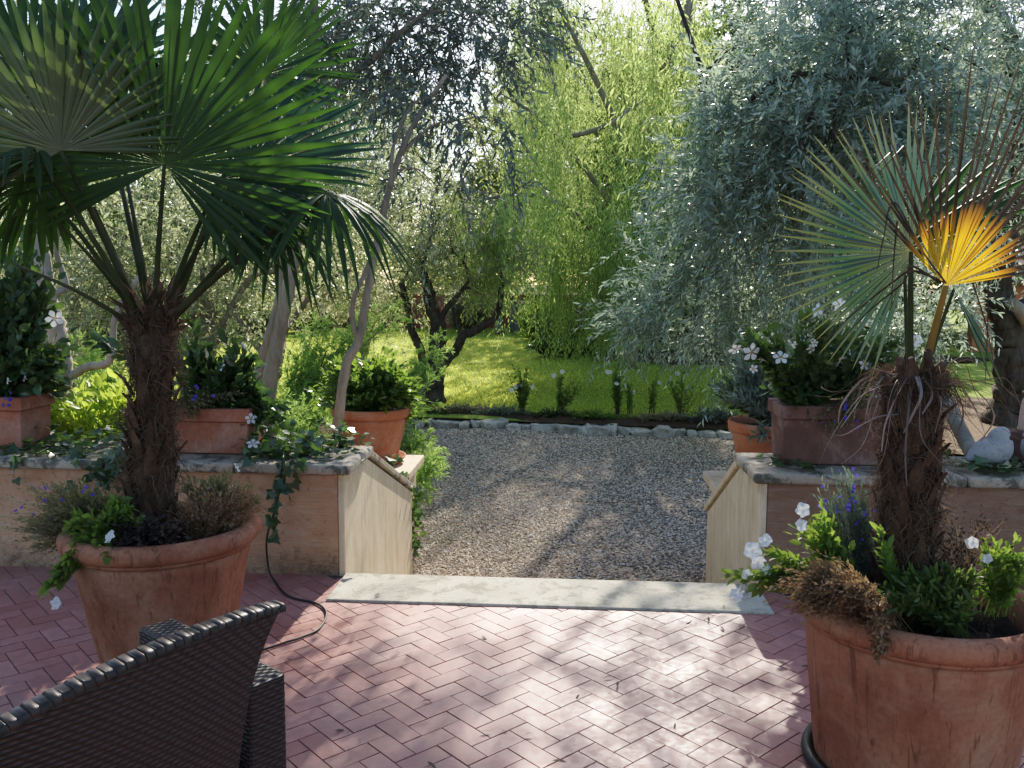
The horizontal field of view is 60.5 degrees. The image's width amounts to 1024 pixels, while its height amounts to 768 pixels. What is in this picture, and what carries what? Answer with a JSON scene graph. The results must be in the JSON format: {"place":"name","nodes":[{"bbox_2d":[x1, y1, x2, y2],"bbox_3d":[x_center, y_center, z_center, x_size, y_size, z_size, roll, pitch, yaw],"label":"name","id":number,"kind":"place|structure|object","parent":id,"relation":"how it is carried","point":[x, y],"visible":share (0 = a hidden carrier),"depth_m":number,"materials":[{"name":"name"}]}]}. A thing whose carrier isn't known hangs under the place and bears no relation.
{"place":"outdoors","nodes":[
{"label":"outdoors","id":0,"kind":"place"},
{"bbox_2d":[313,418,331,444],"bbox_3d":[-7.244,0.909,10.844,12.250,0.020,10.600,1,7,3],"label":"shrub bed","id":1,"kind":"object","parent":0,"point":[324,429],"depth_m":12.98,"materials":[{"name":"green plant"}]},
{"bbox_2d":[0,0,210,432],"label":"olive tree","id":2,"kind":"object","parent":1,"relation":"on","point":[59,330],"visible":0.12,"depth_m":6.38,"materials":[{"name":"green plant"}]},
{"bbox_2d":[0,130,211,393],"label":"leafy tree","id":3,"kind":"object","parent":1,"relation":"on","point":[122,220],"visible":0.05,"depth_m":13.13,"materials":[{"name":"green plant"}]},
{"bbox_2d":[50,361,179,440],"bbox_3d":[-3.059,0.646,6.487,1.218,1.626,0.818,-1,7,-11],"label":"leafy shrub","id":4,"kind":"object","parent":1,"relation":"on","point":[77,415],"visible":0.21,"depth_m":6.36,"materials":[{"name":"green plant"}]},
{"bbox_2d":[68,325,190,437],"bbox_3d":[-3.313,0.441,7.729,2.099,1.920,1.124,1,7,3],"label":"juniper","id":5,"kind":"object","parent":1,"relation":"on","point":[90,357],"visible":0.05,"depth_m":7.55,"materials":[{"name":"green plant"}]},
{"bbox_2d":[0,154,401,390],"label":"olive tree","id":6,"kind":"object","parent":1,"relation":"on","point":[209,298],"visible":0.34,"depth_m":10.30,"materials":[{"name":"green plant"}]},
{"bbox_2d":[276,364,333,444],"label":"juniper","id":7,"kind":"object","parent":1,"relation":"on","point":[302,417],"visible":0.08,"depth_m":7.78,"materials":[{"name":"green plant"}]},
{"bbox_2d":[275,299,412,441],"bbox_3d":[-2.045,0.150,9.453,1.409,2.158,1.513,5,8,32],"label":"shrub","id":8,"kind":"object","parent":1,"relation":"on","point":[308,376],"visible":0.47,"depth_m":9.45,"materials":[{"name":"green plant"}]},
{"bbox_2d":[155,0,605,438],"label":"olive tree","id":9,"kind":"object","parent":1,"relation":"on","point":[270,354],"visible":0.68,"depth_m":6.89,"materials":[{"name":"green plant"}]},
{"bbox_2d":[399,327,453,505],"bbox_3d":[-1.093,0.475,8.299,1.103,1.953,2.102,0,7,-3],"label":"shrub","id":10,"kind":"object","parent":1,"relation":"on","point":[426,473],"visible":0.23,"depth_m":8.45,"materials":[{"name":"green plant"}]},
{"bbox_2d":[1,0,1023,287],"label":"sky","id":11,"kind":"structure","parent":0,"point":[153,15],"materials":[{"name":"white"}]},
{"bbox_2d":[76,283,994,429],"bbox_3d":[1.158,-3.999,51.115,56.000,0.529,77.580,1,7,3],"label":"lawn","id":12,"kind":"structure","parent":0,"point":[977,371],"depth_m":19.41,"materials":[{"name":"green plant"}]},
{"bbox_2d":[3,54,332,290],"bbox_3d":[-13.820,-7.715,34.600,13.836,12.981,11.491,1,7,3],"label":"background tree","id":13,"kind":"object","parent":12,"relation":"on","point":[138,184],"visible":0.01,"depth_m":34.08,"materials":[{"name":"green plant"}]},
{"bbox_2d":[0,440,414,575],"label":"terrace wall","id":14,"kind":"structure","parent":12,"relation":"on","point":[350,511],"depth_m":4.70,"materials":[{"name":"paint"}]},
{"bbox_2d":[0,391,54,449],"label":"planter trough","id":15,"kind":"object","parent":14,"relation":"on","point":[22,417],"visible":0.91,"depth_m":4.89,"materials":[{"name":"ceramic"}]},
{"bbox_2d":[0,221,79,406],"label":"mandevilla","id":16,"kind":"object","parent":15,"relation":"in","point":[28,360],"visible":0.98,"depth_m":4.94,"materials":[{"name":"green plant"}]},
{"bbox_2d":[0,409,127,494],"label":"ivy","id":17,"kind":"object","parent":14,"relation":"on","point":[75,453],"visible":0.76,"depth_m":4.76,"materials":[{"name":"green plant"}]},
{"bbox_2d":[124,401,264,453],"bbox_3d":[-1.757,0.239,4.943,0.700,0.252,0.330,1,7,3],"label":"planter trough","id":18,"kind":"object","parent":14,"relation":"on","point":[218,430],"visible":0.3,"depth_m":4.79,"materials":[{"name":"ceramic"}]},
{"bbox_2d":[45,310,297,447],"bbox_3d":[-1.819,-0.050,4.883,1.384,0.712,0.434,2,7,11],"label":"mandevilla","id":19,"kind":"object","parent":18,"relation":"in","point":[226,372],"visible":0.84,"depth_m":4.83,"materials":[{"name":"green plant"}]},
{"bbox_2d":[172,384,246,418],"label":"trailing flower","id":20,"kind":"object","parent":18,"relation":"in","point":[198,399],"visible":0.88,"depth_m":4.74,"materials":[{"name":"green plant"}]},
{"bbox_2d":[233,388,395,543],"bbox_3d":[-1.131,0.416,4.856,0.857,0.762,0.820,1,7,3],"label":"ivy","id":21,"kind":"object","parent":14,"relation":"on","point":[271,446],"visible":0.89,"depth_m":4.74,"materials":[{"name":"green plant"}]},
{"bbox_2d":[385,453,426,557],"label":"ivy","id":22,"kind":"object","parent":14,"relation":"attached to","point":[417,513],"visible":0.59,"depth_m":6.80,"materials":[{"name":"green plant"}]},
{"bbox_2d":[218,292,315,337],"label":"shrub","id":23,"kind":"object","parent":12,"relation":"on","point":[267,320],"visible":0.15,"depth_m":27.25,"materials":[{"name":"green plant"}]},
{"bbox_2d":[99,90,456,394],"bbox_3d":[-4.139,-2.338,14.402,6.199,5.559,4.395,1,7,3],"label":"olive tree","id":24,"kind":"object","parent":12,"relation":"on","point":[305,302],"visible":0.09,"depth_m":14.44,"materials":[{"name":"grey plant"}]},
{"bbox_2d":[290,291,357,332],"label":"shrub","id":25,"kind":"object","parent":12,"relation":"on","point":[319,327],"visible":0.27,"depth_m":29.17,"materials":[{"name":"green plant"}]},
{"bbox_2d":[64,291,590,327],"bbox_3d":[-8.033,-2.476,32.136,28.001,1.720,0.400,1,7,3],"label":"hedge","id":26,"kind":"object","parent":12,"relation":"on","point":[423,308],"depth_m":31.66,"materials":[{"name":"green plant"}]},
{"bbox_2d":[213,29,441,293],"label":"background tree","id":27,"kind":"object","parent":12,"relation":"on","point":[337,122],"visible":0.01,"depth_m":50.18,"materials":[{"name":"green plant"}]},
{"bbox_2d":[217,104,511,367],"bbox_3d":[-2.682,-2.778,16.774,5.558,5.757,5.254,4,8,29],"label":"olive tree","id":28,"kind":"object","parent":12,"relation":"on","point":[334,309],"visible":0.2,"depth_m":16.48,"materials":[{"name":"green plant"}]},
{"bbox_2d":[392,455,423,558],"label":"stair pier","id":29,"kind":"structure","parent":12,"relation":"on","point":[411,465],"depth_m":7.04,"materials":[{"name":"stone"}]},
{"bbox_2d":[386,450,405,464],"bbox_3d":[-1.123,0.596,7.027,0.550,0.062,0.550,1,7,3],"label":"pot saucer","id":30,"kind":"object","parent":29,"relation":"on","point":[402,454],"visible":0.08,"depth_m":7.10,"materials":[{"name":"ceramic"}]},
{"bbox_2d":[331,407,409,460],"bbox_3d":[-1.121,0.396,7.004,0.622,0.440,0.622,1,7,3],"label":"round pot","id":31,"kind":"object","parent":30,"relation":"on","point":[383,429],"visible":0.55,"depth_m":6.77,"materials":[{"name":"ceramic"}]},
{"bbox_2d":[304,347,425,420],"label":"leafy shrub","id":32,"kind":"object","parent":31,"relation":"in","point":[376,384],"visible":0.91,"depth_m":6.78,"materials":[{"name":"green plant"}]},
{"bbox_2d":[344,66,542,293],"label":"background tree","id":33,"kind":"object","parent":12,"relation":"on","point":[444,171],"visible":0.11,"depth_m":51.34,"materials":[{"name":"green plant"}]},
{"bbox_2d":[331,64,559,444],"bbox_3d":[-0.465,-0.289,5.877,1.735,3.645,0.964,-2,7,-20],"label":"slender tree","id":34,"kind":"object","parent":12,"relation":"on","point":[358,330],"visible":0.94,"depth_m":5.70,"materials":[{"name":"green plant"}]},
{"bbox_2d":[348,171,556,404],"bbox_3d":[-1.109,-1.574,14.861,3.300,4.094,3.060,6,9,41],"label":"olive tree","id":35,"kind":"object","parent":12,"relation":"on","point":[435,314],"visible":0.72,"depth_m":14.82,"materials":[{"name":"green plant"}]},
{"bbox_2d":[387,144,531,293],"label":"background tree","id":36,"kind":"object","parent":12,"relation":"on","point":[474,172],"visible":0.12,"depth_m":51.18,"materials":[{"name":"green plant"}]},
{"bbox_2d":[440,270,495,331],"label":"shrub","id":37,"kind":"object","parent":12,"relation":"on","point":[459,307],"visible":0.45,"depth_m":29.77,"materials":[{"name":"green plant"}]},
{"bbox_2d":[0,566,1023,767],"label":"terrace","id":38,"kind":"structure","parent":12,"relation":"on","point":[367,678],"depth_m":3.47,"materials":[{"name":"brick"}]},
{"bbox_2d":[0,600,286,767],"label":"wicker armchair","id":39,"kind":"object","parent":38,"relation":"on","point":[174,693],"visible":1,"depth_m":1.88,"materials":[{"name":"wicker"}]},
{"bbox_2d":[56,500,261,663],"bbox_3d":[-1.385,0.843,3.511,0.754,0.600,0.754,1,7,3],"label":"terracotta pot","id":40,"kind":"object","parent":38,"relation":"on","point":[127,594],"visible":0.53,"depth_m":3.23,"materials":[{"name":"ceramic"}]},
{"bbox_2d":[0,477,133,561],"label":"trailing flower","id":41,"kind":"object","parent":40,"relation":"in","point":[52,525],"visible":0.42,"depth_m":3.35,"materials":[{"name":"green plant"}]},
{"bbox_2d":[36,493,145,609],"bbox_3d":[-1.519,0.600,3.212,0.337,0.380,0.303,1,7,3],"label":"petunia","id":42,"kind":"object","parent":40,"relation":"in","point":[94,531],"visible":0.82,"depth_m":3.20,"materials":[{"name":"green plant"}]},
{"bbox_2d":[101,501,199,549],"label":"dried plant","id":43,"kind":"object","parent":40,"relation":"in","point":[146,533],"visible":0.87,"depth_m":3.21,"materials":[{"name":"brown plant"}]},
{"bbox_2d":[0,0,420,536],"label":"fan palm","id":44,"kind":"object","parent":40,"relation":"in","point":[69,69],"visible":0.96,"depth_m":3.10,"materials":[{"name":"green plant"}]},
{"bbox_2d":[167,475,267,541],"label":"dried plant","id":45,"kind":"object","parent":40,"relation":"in","point":[219,517],"visible":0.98,"depth_m":3.40,"materials":[{"name":"brown plant"}]},
{"bbox_2d":[180,463,263,532],"bbox_3d":[-1.188,0.473,3.590,0.339,0.327,0.160,0,7,-8],"label":"petunia","id":46,"kind":"object","parent":40,"relation":"in","point":[219,484],"visible":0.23,"depth_m":3.57,"materials":[{"name":"green plant"}]},
{"bbox_2d":[263,452,326,650],"bbox_3d":[-1.066,0.758,4.057,0.430,0.649,1.285,0,7,0],"label":"garden cable","id":47,"kind":"object","parent":38,"relation":"on","point":[299,599],"visible":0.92,"depth_m":4.27,"materials":[{"name":"black rubber"}]},
{"bbox_2d":[326,573,773,614],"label":"threshold slab","id":48,"kind":"structure","parent":38,"relation":"on","point":[555,593],"depth_m":4.37,"materials":[{"name":"stone"}]},
{"bbox_2d":[793,562,1023,767],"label":"terracotta pot","id":49,"kind":"object","parent":38,"relation":"on","point":[928,697],"visible":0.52,"depth_m":2.53,"materials":[{"name":"ceramic"}]},
{"bbox_2d":[720,499,862,600],"bbox_3d":[0.916,0.582,2.729,0.550,0.426,0.212,-3,7,-28],"label":"petunia","id":50,"kind":"object","parent":49,"relation":"in","point":[823,527],"visible":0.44,"depth_m":2.69,"materials":[{"name":"green plant"}]},
{"bbox_2d":[763,547,913,665],"bbox_3d":[0.977,0.624,2.582,0.339,0.302,0.442,6,9,40],"label":"dried plant","id":51,"kind":"object","parent":49,"relation":"in","point":[830,590],"visible":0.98,"depth_m":2.50,"materials":[{"name":"brown plant"}]},
{"bbox_2d":[806,466,876,583],"bbox_3d":[1.121,0.496,2.877,0.320,0.491,0.179,1,7,3],"label":"lobelia","id":52,"kind":"object","parent":49,"relation":"in","point":[857,517],"visible":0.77,"depth_m":2.88,"materials":[{"name":"green plant"}]},
{"bbox_2d":[869,521,913,630],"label":"leafy sprig","id":53,"kind":"object","parent":49,"relation":"in","point":[886,553],"visible":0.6,"depth_m":2.62,"materials":[{"name":"green plant"}]},
{"bbox_2d":[776,38,1023,628],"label":"fan palm","id":54,"kind":"object","parent":49,"relation":"in","point":[909,468],"visible":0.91,"depth_m":2.67,"materials":[{"name":"green plant"}]},
{"bbox_2d":[872,558,987,638],"bbox_3d":[1.221,0.649,2.583,0.401,0.259,0.217,-2,7,-19],"label":"leafy herb","id":55,"kind":"object","parent":49,"relation":"in","point":[948,605],"visible":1,"depth_m":2.57,"materials":[{"name":"green plant"}]},
{"bbox_2d":[921,504,1013,615],"bbox_3d":[1.380,0.559,2.771,0.304,0.393,0.219,-1,7,-13],"label":"dried plant","id":56,"kind":"object","parent":49,"relation":"in","point":[967,564],"visible":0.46,"depth_m":2.74,"materials":[{"name":"plant"}]},
{"bbox_2d":[965,531,1023,625],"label":"petunia","id":57,"kind":"object","parent":49,"relation":"in","point":[1001,584],"visible":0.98,"depth_m":2.71,"materials":[{"name":"green plant"}]},
{"bbox_2d":[801,722,1020,767],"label":"pot ring","id":58,"kind":"object","parent":38,"relation":"on","point":[812,759],"visible":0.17,"depth_m":2.88,"materials":[{"name":"black rubber"}]},
{"bbox_2d":[325,409,727,428],"bbox_3d":[1.576,0.550,13.698,10.683,0.050,0.814,2,7,11],"label":"planting bed","id":59,"kind":"object","parent":12,"relation":"on","point":[630,421],"visible":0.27,"depth_m":13.49,"materials":[{"name":"soil"}]},
{"bbox_2d":[422,400,492,413],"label":"perennial","id":60,"kind":"object","parent":59,"relation":"on","point":[466,407],"visible":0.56,"depth_m":14.17,"materials":[{"name":"green plant"}]},
{"bbox_2d":[465,403,539,421],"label":"perennial","id":61,"kind":"object","parent":59,"relation":"on","point":[498,410],"visible":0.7,"depth_m":14.00,"materials":[{"name":"green plant"}]},
{"bbox_2d":[506,363,533,410],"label":"rose bush","id":62,"kind":"object","parent":59,"relation":"on","point":[521,387],"visible":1,"depth_m":14.01,"materials":[{"name":"green plant"}]},
{"bbox_2d":[525,406,575,417],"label":"perennial","id":63,"kind":"object","parent":59,"relation":"on","point":[547,412],"visible":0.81,"depth_m":13.85,"materials":[{"name":"green plant"}]},
{"bbox_2d":[551,369,582,409],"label":"rose bush","id":64,"kind":"object","parent":59,"relation":"on","point":[561,400],"visible":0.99,"depth_m":14.24,"materials":[{"name":"green plant"}]},
{"bbox_2d":[564,407,632,420],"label":"perennial","id":65,"kind":"object","parent":59,"relation":"on","point":[594,414],"visible":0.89,"depth_m":13.66,"materials":[{"name":"green plant"}]},
{"bbox_2d":[605,361,625,414],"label":"rose bush","id":66,"kind":"object","parent":59,"relation":"on","point":[617,397],"visible":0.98,"depth_m":13.97,"materials":[{"name":"green plant"}]},
{"bbox_2d":[647,369,661,413],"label":"rose bush","id":67,"kind":"object","parent":59,"relation":"on","point":[652,403],"visible":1,"depth_m":13.96,"materials":[{"name":"green plant"}]},
{"bbox_2d":[624,409,697,422],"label":"perennial","id":68,"kind":"object","parent":59,"relation":"on","point":[664,416],"visible":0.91,"depth_m":13.48,"materials":[{"name":"green plant"}]},
{"bbox_2d":[667,368,701,413],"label":"rose bush","id":69,"kind":"object","parent":59,"relation":"on","point":[679,403],"visible":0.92,"depth_m":13.84,"materials":[{"name":"green plant"}]},
{"bbox_2d":[677,404,744,422],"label":"perennial","id":70,"kind":"object","parent":59,"relation":"on","point":[716,415],"visible":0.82,"depth_m":13.32,"materials":[{"name":"green plant"}]},
{"bbox_2d":[449,39,613,294],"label":"background tree","id":71,"kind":"object","parent":12,"relation":"on","point":[483,131],"visible":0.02,"depth_m":43.87,"materials":[{"name":"green plant"}]},
{"bbox_2d":[510,291,558,338],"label":"shrub","id":72,"kind":"object","parent":12,"relation":"on","point":[523,323],"visible":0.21,"depth_m":27.20,"materials":[{"name":"green plant"}]},
{"bbox_2d":[523,334,563,358],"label":"strap leaf clump","id":73,"kind":"object","parent":12,"relation":"on","point":[538,347],"visible":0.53,"depth_m":22.07,"materials":[{"name":"green plant"}]},
{"bbox_2d":[535,310,594,341],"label":"shrub","id":74,"kind":"object","parent":12,"relation":"on","point":[541,328],"visible":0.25,"depth_m":26.12,"materials":[{"name":"green plant"}]},
{"bbox_2d":[398,0,735,397],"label":"weeping willow","id":75,"kind":"object","parent":12,"relation":"on","point":[661,82],"visible":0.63,"depth_m":16.62,"materials":[{"name":"green plant"}]},
{"bbox_2d":[454,0,693,294],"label":"background tree","id":76,"kind":"object","parent":12,"relation":"on","point":[596,21],"visible":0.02,"depth_m":35.00,"materials":[{"name":"green plant"}]},
{"bbox_2d":[547,43,735,347],"bbox_3d":[4.593,-5.276,25.615,7.149,9.243,4.884,1,7,3],"label":"background tree","id":77,"kind":"object","parent":12,"relation":"on","point":[597,135],"visible":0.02,"depth_m":25.36,"materials":[{"name":"green plant"}]},
{"bbox_2d":[530,0,791,270],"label":"background tree","id":78,"kind":"object","parent":12,"relation":"on","point":[729,29],"visible":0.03,"depth_m":31.04,"materials":[{"name":"green plant"}]},
{"bbox_2d":[560,5,826,345],"bbox_3d":[5.258,-5.404,24.959,7.984,9.707,6.469,1,7,3],"label":"background tree","id":79,"kind":"object","parent":12,"relation":"on","point":[721,31],"visible":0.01,"depth_m":24.12,"materials":[{"name":"green plant"}]},
{"bbox_2d":[703,471,726,493],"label":"stair pier","id":80,"kind":"structure","parent":12,"relation":"on","point":[712,479],"depth_m":6.61,"materials":[{"name":"stone"}]},
{"bbox_2d":[584,349,992,364],"bbox_3d":[6.650,-0.695,22.388,11.849,0.134,3.506,1,7,3],"label":"soil bed","id":81,"kind":"object","parent":12,"relation":"on","point":[917,360],"visible":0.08,"depth_m":21.99,"materials":[{"name":"brown soil"}]},
{"bbox_2d":[813,298,954,354],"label":"shrub","id":82,"kind":"object","parent":81,"relation":"on","point":[901,310],"visible":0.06,"depth_m":22.25,"materials":[{"name":"green plant"}]},
{"bbox_2d":[571,0,1023,426],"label":"olive tree","id":83,"kind":"object","parent":12,"relation":"on","point":[844,75],"visible":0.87,"depth_m":9.37,"materials":[{"name":"green plant"}]},
{"bbox_2d":[704,452,1023,589],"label":"terrace wall","id":84,"kind":"structure","parent":12,"relation":"on","point":[752,498],"depth_m":4.47,"materials":[{"name":"brown paint"}]},
{"bbox_2d":[756,453,825,469],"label":"ivy","id":85,"kind":"object","parent":84,"relation":"on","point":[777,462],"visible":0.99,"depth_m":4.53,"materials":[{"name":"green plant"}]},
{"bbox_2d":[768,398,882,464],"bbox_3d":[1.812,0.256,4.742,0.790,0.314,0.330,1,7,3],"label":"planter trough","id":86,"kind":"object","parent":84,"relation":"on","point":[795,435],"visible":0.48,"depth_m":4.61,"materials":[{"name":"ceramic"}]},
{"bbox_2d":[728,298,922,414],"bbox_3d":[1.611,-0.115,4.621,0.997,0.683,0.688,1,7,3],"label":"mandevilla","id":87,"kind":"object","parent":86,"relation":"in","point":[805,375],"visible":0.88,"depth_m":4.50,"materials":[{"name":"green plant"}]},
{"bbox_2d":[812,390,876,441],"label":"trailing flower","id":88,"kind":"object","parent":86,"relation":"in","point":[846,408],"visible":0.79,"depth_m":4.54,"materials":[{"name":"green plant"}]},
{"bbox_2d":[941,448,1023,474],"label":"ivy","id":89,"kind":"object","parent":84,"relation":"on","point":[979,462],"visible":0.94,"depth_m":4.45,"materials":[{"name":"green plant"}]},
{"bbox_2d":[964,426,1013,466],"bbox_3d":[2.483,0.329,4.585,0.256,0.214,0.180,1,7,3],"label":"stone bird","id":90,"kind":"object","parent":84,"relation":"on","point":[1001,449],"visible":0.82,"depth_m":4.53},
{"bbox_2d":[1009,429,1023,460],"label":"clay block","id":91,"kind":"object","parent":84,"relation":"on","point":[1017,441],"depth_m":4.76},
{"bbox_2d":[790,0,1022,320],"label":"background tree","id":92,"kind":"object","parent":12,"relation":"on","point":[925,30],"depth_m":32.58,"materials":[{"name":"green plant"}]},
{"bbox_2d":[833,4,1023,328],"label":"background tree","id":93,"kind":"object","parent":12,"relation":"on","point":[955,309],"visible":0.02,"depth_m":33.91,"materials":[{"name":"green plant"}]},
{"bbox_2d":[866,397,1016,454],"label":"leaf litter","id":94,"kind":"object","parent":12,"relation":"on","point":[977,434],"visible":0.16,"depth_m":12.88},
{"bbox_2d":[861,0,1023,425],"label":"olive tree","id":95,"kind":"object","parent":12,"relation":"on","point":[1007,329],"visible":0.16,"depth_m":12.80,"materials":[{"name":"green plant"}]},
{"bbox_2d":[1005,297,1023,327],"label":"sawn limb","id":96,"kind":"object","parent":95,"relation":"attached to","point":[1017,309],"visible":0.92,"depth_m":12.49,"materials":[{"name":"beige wood"}]},
{"bbox_2d":[942,394,974,455],"bbox_3d":[3.338,0.879,5.982,0.107,1.488,1.301,-1,7,-14],"label":"leaning log","id":97,"kind":"object","parent":12,"relation":"on","point":[966,442],"visible":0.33,"depth_m":6.29,"materials":[{"name":"grey wood"}]},
{"bbox_2d":[966,283,1023,351],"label":"garden wall","id":98,"kind":"structure","parent":12,"relation":"on","point":[1019,290],"depth_m":24.23,"materials":[{"name":"grey stone"}]},
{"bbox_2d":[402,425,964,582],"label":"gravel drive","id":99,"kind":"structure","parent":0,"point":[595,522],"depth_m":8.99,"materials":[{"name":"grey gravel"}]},
{"bbox_2d":[432,419,463,427],"bbox_3d":[-0.989,0.631,13.832,0.540,0.149,0.464,1,7,3],"label":"border stone","id":100,"kind":"object","parent":99,"relation":"on","point":[446,423],"visible":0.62,"depth_m":13.66,"materials":[{"name":"grey stone"}]},
{"bbox_2d":[480,418,508,428],"bbox_3d":[-0.269,0.643,13.644,0.478,0.213,0.320,0,7,-6],"label":"border stone","id":101,"kind":"object","parent":99,"relation":"on","point":[492,423],"visible":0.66,"depth_m":13.51,"materials":[{"name":"grey stone"}]},
{"bbox_2d":[400,428,735,582],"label":"gravel stones","id":102,"kind":"object","parent":99,"relation":"on","point":[572,537],"visible":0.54,"depth_m":8.80,"materials":[{"name":"grey gravel"}]},
{"bbox_3d":[1.884,0.685,6.436,0.550,0.062,0.550,1,7,3],"label":"pot saucer","id":103,"kind":"object","parent":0,"visible":0},
{"bbox_2d":[727,415,771,452],"bbox_3d":[1.886,0.485,6.413,0.622,0.440,0.622,1,7,3],"label":"round pot","id":104,"kind":"object","parent":103,"relation":"on","point":[740,427],"visible":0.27,"depth_m":6.25,"materials":[{"name":"ceramic"}]},
{"bbox_2d":[707,370,771,426],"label":"leafy shrub","id":105,"kind":"object","parent":104,"relation":"in","point":[727,379],"visible":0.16,"depth_m":6.41,"materials":[{"name":"green plant"}]},
{"bbox_2d":[709,346,789,446],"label":"grey leaf plant","id":106,"kind":"object","parent":104,"relation":"in","point":[754,403],"visible":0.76,"depth_m":6.26,"materials":[{"name":"green plant"}]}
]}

